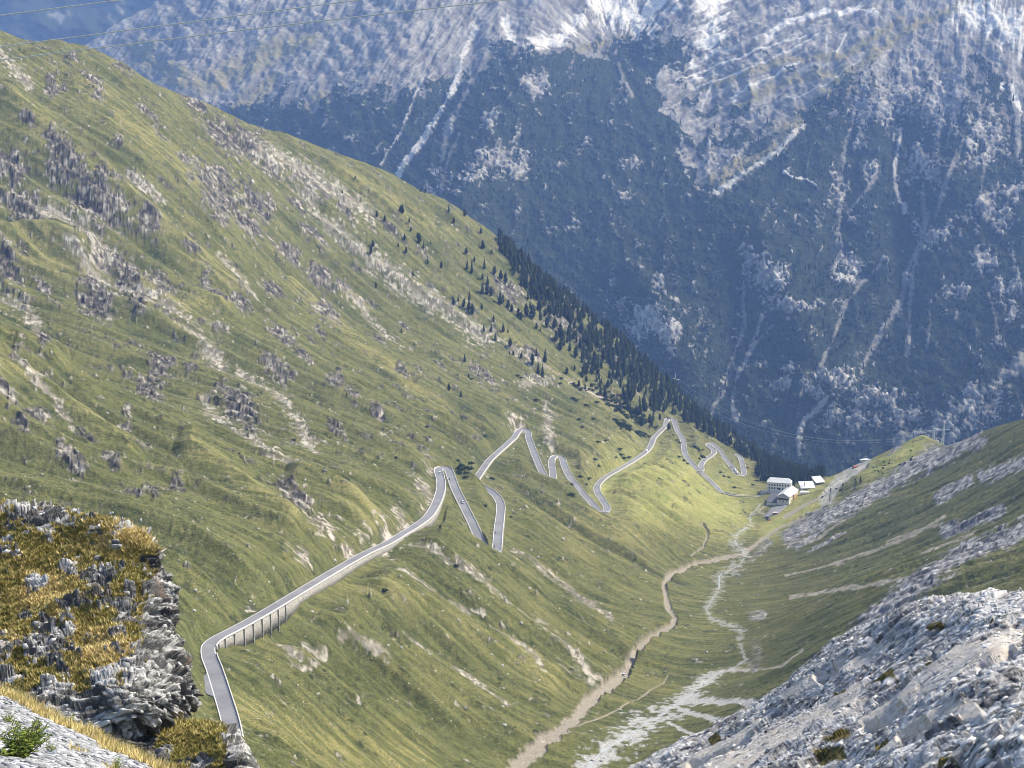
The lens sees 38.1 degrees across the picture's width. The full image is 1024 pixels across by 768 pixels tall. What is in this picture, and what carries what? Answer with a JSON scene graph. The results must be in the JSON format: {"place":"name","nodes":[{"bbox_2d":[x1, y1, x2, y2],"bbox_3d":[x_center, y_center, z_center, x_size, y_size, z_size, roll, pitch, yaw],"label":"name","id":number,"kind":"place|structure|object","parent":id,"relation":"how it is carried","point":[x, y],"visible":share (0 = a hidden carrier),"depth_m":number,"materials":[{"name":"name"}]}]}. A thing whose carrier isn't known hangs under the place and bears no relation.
{"place":"outdoors","nodes":[
{"label":"outdoors","id":0,"kind":"place"},
{"bbox_2d":[0,698,133,767],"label":"scree bank","id":1,"kind":"structure","parent":0,"point":[62,740],"depth_m":20.07,"materials":[{"name":"stone"}]},
{"bbox_2d":[0,695,153,767],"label":"slate chips","id":2,"kind":"object","parent":1,"relation":"on","point":[42,758],"visible":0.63,"depth_m":20.66,"materials":[{"name":"grey stone"}]},
{"bbox_2d":[3,709,17,721],"bbox_3d":[-7.356,4.898,21.742,0.238,0.174,0.286,-6,11,-29],"label":"leafy plant","id":3,"kind":"object","parent":2,"relation":"on","point":[8,719],"visible":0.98,"depth_m":21.77,"materials":[{"name":"green plant"}]},
{"bbox_2d":[0,717,49,758],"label":"leafy plant","id":4,"kind":"object","parent":2,"relation":"on","point":[18,747],"visible":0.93,"depth_m":17.47,"materials":[{"name":"green plant"}]},
{"bbox_2d":[6,718,52,746],"bbox_3d":[-6.275,4.582,19.350,0.525,0.393,0.553,-7,12,-34],"label":"leafy plant","id":5,"kind":"object","parent":2,"relation":"on","point":[37,727],"visible":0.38,"depth_m":19.38,"materials":[{"name":"green plant"}]},
{"bbox_2d":[45,749,55,753],"bbox_3d":[-5.774,4.612,18.535,0.135,0.094,0.111,-3,10,-17],"label":"stone","id":6,"kind":"object","parent":2,"relation":"on","point":[51,752],"visible":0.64,"depth_m":18.50,"materials":[{"name":"grey stone"}]},
{"bbox_2d":[44,741,57,750],"bbox_3d":[-5.774,4.555,18.584,0.197,0.156,0.204,0,10,0],"label":"leafy plant","id":7,"kind":"object","parent":2,"relation":"on","point":[48,748],"visible":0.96,"depth_m":18.58,"materials":[{"name":"green plant"}]},
{"bbox_2d":[113,755,121,767],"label":"leafy plant","id":8,"kind":"object","parent":2,"relation":"on","point":[116,762],"visible":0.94,"depth_m":19.57,"materials":[{"name":"green plant"}]},
{"bbox_2d":[35,702,123,767],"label":"dry grass","id":9,"kind":"structure","parent":1,"relation":"on","point":[82,749],"depth_m":20.48,"materials":[{"name":"yellow plant"}]},
{"bbox_2d":[0,681,177,767],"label":"dry grass","id":10,"kind":"structure","parent":1,"relation":"on","point":[99,736],"depth_m":23.56,"materials":[{"name":"yellow plant"}]},
{"bbox_2d":[0,0,157,45],"bbox_3d":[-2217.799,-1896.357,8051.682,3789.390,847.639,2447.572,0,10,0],"label":"distant mountain","id":11,"kind":"structure","parent":0,"point":[58,23],"depth_m":8359.73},
{"bbox_2d":[200,419,745,728],"bbox_3d":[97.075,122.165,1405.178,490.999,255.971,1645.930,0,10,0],"label":"road","id":12,"kind":"structure","parent":0,"point":[223,699],"depth_m":1161.95,"materials":[{"name":"grey asphalt"}]},
{"bbox_2d":[201,420,741,720],"bbox_3d":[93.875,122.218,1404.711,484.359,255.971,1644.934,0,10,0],"label":"road edge line","id":13,"kind":"object","parent":12,"relation":"on","point":[418,520],"visible":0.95,"depth_m":1173.36,"materials":[{"name":"paint"}]},
{"bbox_2d":[214,420,745,728],"bbox_3d":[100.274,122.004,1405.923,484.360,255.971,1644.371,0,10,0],"label":"road edge line","id":14,"kind":"object","parent":12,"relation":"on","point":[435,511],"visible":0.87,"depth_m":1196.49,"materials":[{"name":"paint"}]},
{"bbox_2d":[0,30,1023,767],"bbox_3d":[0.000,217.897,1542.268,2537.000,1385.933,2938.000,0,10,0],"label":"terrain","id":15,"kind":"structure","parent":0,"point":[214,392],"depth_m":1353.22,"materials":[{"name":"green plant"}]},
{"bbox_2d":[0,0,120,15],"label":"overhead cable","id":16,"kind":"object","parent":15,"relation":"on","point":[60,7],"visible":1,"depth_m":78.94,"materials":[{"name":"black metal"}]},
{"bbox_2d":[0,498,203,750],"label":"rock crag","id":17,"kind":"structure","parent":15,"relation":"on","point":[111,706],"depth_m":95.80,"materials":[{"name":"rock"},{"name":"dry grass"}]},
{"bbox_2d":[0,497,167,693],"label":"dry grass","id":18,"kind":"structure","parent":17,"relation":"on","point":[87,647],"depth_m":100.79,"materials":[{"name":"yellow plant"}]},
{"bbox_2d":[0,499,198,742],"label":"crag rubble","id":19,"kind":"object","parent":17,"relation":"on","point":[87,708],"visible":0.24,"depth_m":94.70,"materials":[{"name":"stone"}]},
{"bbox_2d":[0,0,359,46],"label":"overhead cable","id":20,"kind":"object","parent":15,"relation":"on","point":[182,22],"visible":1,"depth_m":76.78,"materials":[{"name":"black metal"}]},
{"bbox_2d":[139,723,259,767],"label":"rock ledge","id":21,"kind":"object","parent":15,"relation":"on","point":[238,753],"visible":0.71,"depth_m":87.42,"materials":[{"name":"rock"},{"name":"dry grass"}]},
{"bbox_2d":[150,717,228,767],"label":"dry grass","id":22,"kind":"structure","parent":21,"relation":"on","point":[207,723],"depth_m":88.82,"materials":[{"name":"yellow plant"}]},
{"bbox_2d":[216,652,243,736],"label":"roadside wall","id":23,"kind":"structure","parent":15,"relation":"on","point":[236,710],"depth_m":632.77,"materials":[{"name":"grey concrete"}]},
{"bbox_2d":[0,0,507,59],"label":"overhead cable","id":24,"kind":"object","parent":15,"relation":"on","point":[257,28],"visible":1,"depth_m":75.88,"materials":[{"name":"black metal"}]},
{"bbox_2d":[216,469,445,650],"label":"roadside wall","id":25,"kind":"structure","parent":15,"relation":"on","point":[262,626],"depth_m":806.45,"materials":[{"name":"beige concrete"}]},
{"bbox_2d":[0,142,759,762],"bbox_3d":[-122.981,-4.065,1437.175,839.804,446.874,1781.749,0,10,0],"label":"loose boulders gravel","id":26,"kind":"structure","parent":15,"relation":"on","point":[384,540],"depth_m":914.76,"materials":[{"name":"grey stone"}]},
{"bbox_2d":[417,232,421,242],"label":"conifer","id":27,"kind":"object","parent":15,"relation":"on","point":[419,239],"visible":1,"depth_m":2117.12,"materials":[{"name":"green plant"}]},
{"bbox_2d":[452,469,487,544],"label":"roadside wall","id":28,"kind":"structure","parent":15,"relation":"on","point":[468,506],"depth_m":1205.77,"materials":[{"name":"grey concrete"}]},
{"bbox_2d":[470,303,474,314],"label":"conifer","id":29,"kind":"object","parent":15,"relation":"on","point":[472,310],"visible":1,"depth_m":2038.33,"materials":[{"name":"green plant"}]},
{"bbox_2d":[485,280,489,293],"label":"conifer","id":30,"kind":"object","parent":15,"relation":"on","point":[487,289],"visible":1,"depth_m":2107.43,"materials":[{"name":"green plant"}]},
{"bbox_2d":[497,291,502,304],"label":"conifer","id":31,"kind":"object","parent":15,"relation":"on","point":[500,300],"visible":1,"depth_m":2105.59,"materials":[{"name":"green plant"}]},
{"bbox_2d":[480,431,522,548],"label":"roadside wall","id":32,"kind":"structure","parent":15,"relation":"on","point":[504,449],"depth_m":1420.25,"materials":[{"name":"beige concrete"}]},
{"bbox_2d":[503,272,507,283],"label":"conifer","id":33,"kind":"object","parent":15,"relation":"on","point":[505,280],"visible":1,"depth_m":2187.36,"materials":[{"name":"green plant"}]},
{"bbox_2d":[508,248,513,258],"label":"conifer","id":34,"kind":"object","parent":15,"relation":"on","point":[510,254],"visible":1,"depth_m":2282.58,"materials":[{"name":"green plant"}]},
{"bbox_2d":[524,303,528,316],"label":"conifer","id":35,"kind":"object","parent":15,"relation":"on","point":[526,310],"visible":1,"depth_m":2132.42,"materials":[{"name":"green plant"}]},
{"bbox_2d":[529,304,535,318],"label":"conifer","id":36,"kind":"object","parent":15,"relation":"on","point":[532,311],"visible":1,"depth_m":2146.74,"materials":[{"name":"green plant"}]},
{"bbox_2d":[530,285,535,295],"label":"conifer","id":37,"kind":"object","parent":15,"relation":"on","point":[533,290],"visible":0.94,"depth_m":2232.02,"materials":[{"name":"green plant"}]},
{"bbox_2d":[534,288,539,300],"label":"conifer","id":38,"kind":"object","parent":15,"relation":"on","point":[537,293],"visible":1,"depth_m":2233.57,"materials":[{"name":"green plant"}]},
{"bbox_2d":[530,431,547,475],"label":"roadside wall","id":39,"kind":"structure","parent":15,"relation":"on","point":[537,453],"depth_m":1634.20,"materials":[{"name":"grey concrete"}]},
{"bbox_2d":[536,299,542,310],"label":"conifer","id":40,"kind":"object","parent":15,"relation":"on","point":[539,304],"visible":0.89,"depth_m":2199.70,"materials":[{"name":"green plant"}]},
{"bbox_2d":[539,306,542,320],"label":"conifer","id":41,"kind":"object","parent":15,"relation":"on","point":[540,317],"visible":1,"depth_m":2161.62,"materials":[{"name":"green plant"}]},
{"bbox_2d":[539,283,543,293],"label":"conifer","id":42,"kind":"object","parent":15,"relation":"on","point":[541,288],"visible":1,"depth_m":2243.73,"materials":[{"name":"green plant"}]},
{"bbox_2d":[540,365,543,376],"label":"conifer","id":43,"kind":"object","parent":15,"relation":"on","point":[542,372],"visible":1,"depth_m":1977.67,"materials":[{"name":"green plant"}]},
{"bbox_2d":[543,348,546,361],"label":"conifer","id":44,"kind":"object","parent":15,"relation":"on","point":[545,357],"visible":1,"depth_m":2038.42,"materials":[{"name":"green plant"}]},
{"bbox_2d":[545,316,548,327],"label":"conifer","id":45,"kind":"object","parent":15,"relation":"on","point":[546,322],"visible":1,"depth_m":2151.56,"materials":[{"name":"green plant"}]},
{"bbox_2d":[551,318,556,328],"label":"conifer","id":46,"kind":"object","parent":15,"relation":"on","point":[554,324],"visible":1,"depth_m":2175.80,"materials":[{"name":"green plant"}]},
{"bbox_2d":[552,281,556,290],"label":"conifer","id":47,"kind":"object","parent":15,"relation":"on","point":[554,287],"visible":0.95,"depth_m":2335.45,"materials":[{"name":"green plant"}]},
{"bbox_2d":[558,338,562,350],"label":"conifer","id":48,"kind":"object","parent":15,"relation":"on","point":[560,345],"visible":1,"depth_m":2120.52,"materials":[{"name":"green plant"}]},
{"bbox_2d":[559,328,564,337],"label":"conifer","id":49,"kind":"object","parent":15,"relation":"on","point":[561,333],"visible":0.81,"depth_m":2156.12,"materials":[{"name":"green plant"}]},
{"bbox_2d":[573,347,578,356],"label":"conifer","id":50,"kind":"object","parent":15,"relation":"on","point":[575,353],"visible":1,"depth_m":2127.53,"materials":[{"name":"green plant"}]},
{"bbox_2d":[579,322,584,333],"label":"conifer","id":51,"kind":"object","parent":15,"relation":"on","point":[581,328],"visible":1,"depth_m":2260.38,"materials":[{"name":"green plant"}]},
{"bbox_2d":[566,460,601,509],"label":"roadside wall","id":52,"kind":"structure","parent":15,"relation":"on","point":[581,487],"depth_m":1584.98,"materials":[{"name":"grey concrete"}]},
{"bbox_2d":[585,334,591,344],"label":"conifer","id":53,"kind":"object","parent":15,"relation":"on","point":[588,338],"visible":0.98,"depth_m":2232.04,"materials":[{"name":"green plant"}]},
{"bbox_2d":[590,329,594,341],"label":"conifer","id":54,"kind":"object","parent":15,"relation":"on","point":[591,334],"visible":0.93,"depth_m":2262.10,"materials":[{"name":"green plant"}]},
{"bbox_2d":[592,360,596,370],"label":"conifer","id":55,"kind":"object","parent":15,"relation":"on","point":[594,366],"visible":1,"depth_m":2131.78,"materials":[{"name":"green plant"}]},
{"bbox_2d":[595,363,599,374],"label":"conifer","id":56,"kind":"object","parent":15,"relation":"on","point":[597,369],"visible":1,"depth_m":2129.15,"materials":[{"name":"green plant"}]},
{"bbox_2d":[601,349,605,359],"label":"conifer","id":57,"kind":"object","parent":15,"relation":"on","point":[603,354],"visible":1,"depth_m":2227.15,"materials":[{"name":"green plant"}]},
{"bbox_2d":[560,377,658,437],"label":"dwarf pine thicket undergrowth","id":58,"kind":"object","parent":15,"relation":"on","point":[623,424],"visible":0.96,"depth_m":2031.83,"materials":[{"name":"green plant"}]},
{"bbox_2d":[616,367,620,377],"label":"conifer","id":59,"kind":"object","parent":15,"relation":"on","point":[618,372],"visible":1,"depth_m":2205.06,"materials":[{"name":"green plant"}]},
{"bbox_2d":[627,385,630,396],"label":"conifer","id":60,"kind":"object","parent":15,"relation":"on","point":[628,391],"visible":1,"depth_m":2100.72,"materials":[{"name":"green plant"}]},
{"bbox_2d":[629,390,632,400],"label":"conifer","id":61,"kind":"object","parent":15,"relation":"on","point":[631,395],"visible":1,"depth_m":2096.54,"materials":[{"name":"green plant"}]},
{"bbox_2d":[630,362,633,372],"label":"conifer","id":62,"kind":"object","parent":15,"relation":"on","point":[632,367],"visible":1,"depth_m":2263.19,"materials":[{"name":"green plant"}]},
{"bbox_2d":[600,419,669,508],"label":"roadside wall","id":63,"kind":"structure","parent":15,"relation":"on","point":[607,478],"depth_m":1807.64,"materials":[{"name":"beige concrete"}]},
{"bbox_2d":[636,351,642,360],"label":"conifer","id":64,"kind":"object","parent":15,"relation":"on","point":[639,355],"visible":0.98,"depth_m":2385.52,"materials":[{"name":"green plant"}]},
{"bbox_2d":[638,403,642,414],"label":"conifer","id":65,"kind":"object","parent":15,"relation":"on","point":[640,411],"visible":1,"depth_m":2055.41,"materials":[{"name":"green plant"}]},
{"bbox_2d":[639,380,643,390],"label":"conifer","id":66,"kind":"object","parent":15,"relation":"on","point":[641,386],"visible":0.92,"depth_m":2241.45,"materials":[{"name":"green plant"}]},
{"bbox_2d":[639,416,644,425],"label":"conifer","id":67,"kind":"object","parent":15,"relation":"on","point":[641,421],"visible":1,"depth_m":2023.31,"materials":[{"name":"green plant"}]},
{"bbox_2d":[640,371,644,379],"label":"conifer","id":68,"kind":"object","parent":15,"relation":"on","point":[642,375],"visible":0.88,"depth_m":2278.55,"materials":[{"name":"green plant"}]},
{"bbox_2d":[651,399,656,409],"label":"conifer","id":69,"kind":"object","parent":15,"relation":"on","point":[654,401],"visible":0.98,"depth_m":2177.07,"materials":[{"name":"green plant"}]},
{"bbox_2d":[497,230,825,485],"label":"spur woods","id":70,"kind":"object","parent":15,"relation":"on","point":[773,464],"visible":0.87,"depth_m":2260.33,"materials":[{"name":"green plant"}]},
{"bbox_2d":[674,395,678,405],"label":"conifer","id":71,"kind":"object","parent":15,"relation":"on","point":[676,399],"visible":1,"depth_m":2270.53,"materials":[{"name":"green plant"}]},
{"bbox_2d":[682,411,686,421],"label":"conifer","id":72,"kind":"object","parent":15,"relation":"on","point":[684,418],"visible":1,"depth_m":2209.03,"materials":[{"name":"green plant"}]},
{"bbox_2d":[676,420,700,469],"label":"roadside wall","id":73,"kind":"structure","parent":15,"relation":"on","point":[686,446],"depth_m":2051.51,"materials":[{"name":"grey concrete"}]},
{"bbox_2d":[702,421,706,431],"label":"conifer","id":74,"kind":"object","parent":15,"relation":"on","point":[705,427],"visible":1,"depth_m":2233.70,"materials":[{"name":"green plant"}]},
{"bbox_2d":[703,446,716,466],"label":"roadside wall","id":75,"kind":"structure","parent":15,"relation":"on","point":[710,457],"depth_m":2064.89,"materials":[{"name":"beige concrete"}]},
{"bbox_2d":[698,472,731,494],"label":"road spur","id":76,"kind":"structure","parent":15,"relation":"on","point":[711,481],"depth_m":1899.39,"materials":[{"name":"asphalt"}]},
{"bbox_2d":[722,430,727,440],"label":"conifer","id":77,"kind":"object","parent":15,"relation":"on","point":[724,433],"visible":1,"depth_m":2249.47,"materials":[{"name":"green plant"}]},
{"bbox_2d":[721,492,759,496],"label":"wall","id":78,"kind":"structure","parent":15,"relation":"on","point":[739,494],"depth_m":1848.05,"materials":[{"name":"grey concrete"}]},
{"bbox_2d":[760,490,766,494],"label":"stone hut","id":79,"kind":"object","parent":15,"relation":"on","point":[762,492],"visible":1,"depth_m":1855.63,"materials":[{"name":"grey concrete"}]},
{"bbox_2d":[766,492,778,505],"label":"annexe","id":80,"kind":"structure","parent":15,"relation":"on","point":[772,499],"depth_m":1823.55,"materials":[{"name":"stone"}]},
{"bbox_2d":[764,505,786,516],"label":"car park","id":81,"kind":"structure","parent":15,"relation":"on","point":[778,509],"depth_m":1792.29,"materials":[{"name":"grey asphalt"}]},
{"bbox_2d":[766,477,791,492],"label":"hotel block","id":82,"kind":"structure","parent":15,"relation":"on","point":[776,485],"depth_m":1861.87,"materials":[{"name":"paint"}]},
{"bbox_2d":[777,486,797,504],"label":"gabled house","id":83,"kind":"structure","parent":15,"relation":"on","point":[786,496],"depth_m":1815.81,"materials":[{"name":"paint"}]},
{"bbox_2d":[799,491,809,495],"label":"terrace","id":84,"kind":"structure","parent":15,"relation":"on","point":[803,492],"depth_m":1837.74,"materials":[{"name":"wood"}]},
{"bbox_2d":[798,481,814,489],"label":"shed","id":85,"kind":"structure","parent":15,"relation":"on","point":[804,485],"depth_m":1871.83,"materials":[{"name":"grey concrete"}]},
{"bbox_2d":[812,476,824,485],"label":"shed","id":86,"kind":"structure","parent":15,"relation":"on","point":[817,480],"depth_m":1882.93,"materials":[{"name":"grey concrete"}]},
{"bbox_2d":[627,587,1023,767],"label":"rock outcrop","id":87,"kind":"object","parent":15,"relation":"on","point":[926,688],"visible":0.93,"depth_m":101.72,"materials":[{"name":"stone"}]},
{"bbox_2d":[632,588,1023,767],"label":"broken stone","id":88,"kind":"object","parent":15,"relation":"on","point":[983,761],"visible":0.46,"depth_m":101.41,"materials":[{"name":"stone"}]},
{"bbox_2d":[927,425,949,442],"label":"transmission pylon","id":89,"kind":"object","parent":15,"relation":"on","point":[943,429],"visible":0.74,"depth_m":1959.83,"materials":[{"name":"metal"}]},
{"bbox_2d":[85,0,1023,476],"bbox_3d":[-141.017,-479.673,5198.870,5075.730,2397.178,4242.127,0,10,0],"label":"mountain","id":90,"kind":"structure","parent":0,"point":[781,64],"depth_m":4784.36,"materials":[{"name":"grey stone"}]},
{"bbox_2d":[212,22,1023,473],"bbox_3d":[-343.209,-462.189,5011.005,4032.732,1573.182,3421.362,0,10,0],"label":"woods","id":91,"kind":"object","parent":90,"relation":"on","point":[808,328],"visible":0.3,"depth_m":4248.22,"materials":[{"name":"green plant"}]},
{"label":"line mast","id":92,"kind":"object","parent":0,"visible":0},
{"bbox_2d":[684,383,926,439],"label":"power line","id":93,"kind":"object","parent":92,"relation":"attached to","point":[812,437],"visible":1,"depth_m":2181.92,"materials":[{"name":"grey metal"}]},
{"bbox_2d":[687,391,929,440],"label":"power line","id":94,"kind":"object","parent":92,"relation":"attached to","point":[798,435],"visible":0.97,"depth_m":2229.62,"materials":[{"name":"grey metal"}]},
{"bbox_2d":[691,400,946,442],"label":"power line","id":95,"kind":"object","parent":92,"relation":"attached to","point":[825,441],"visible":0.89,"depth_m":2193.34,"materials":[{"name":"grey metal"}]}
]}

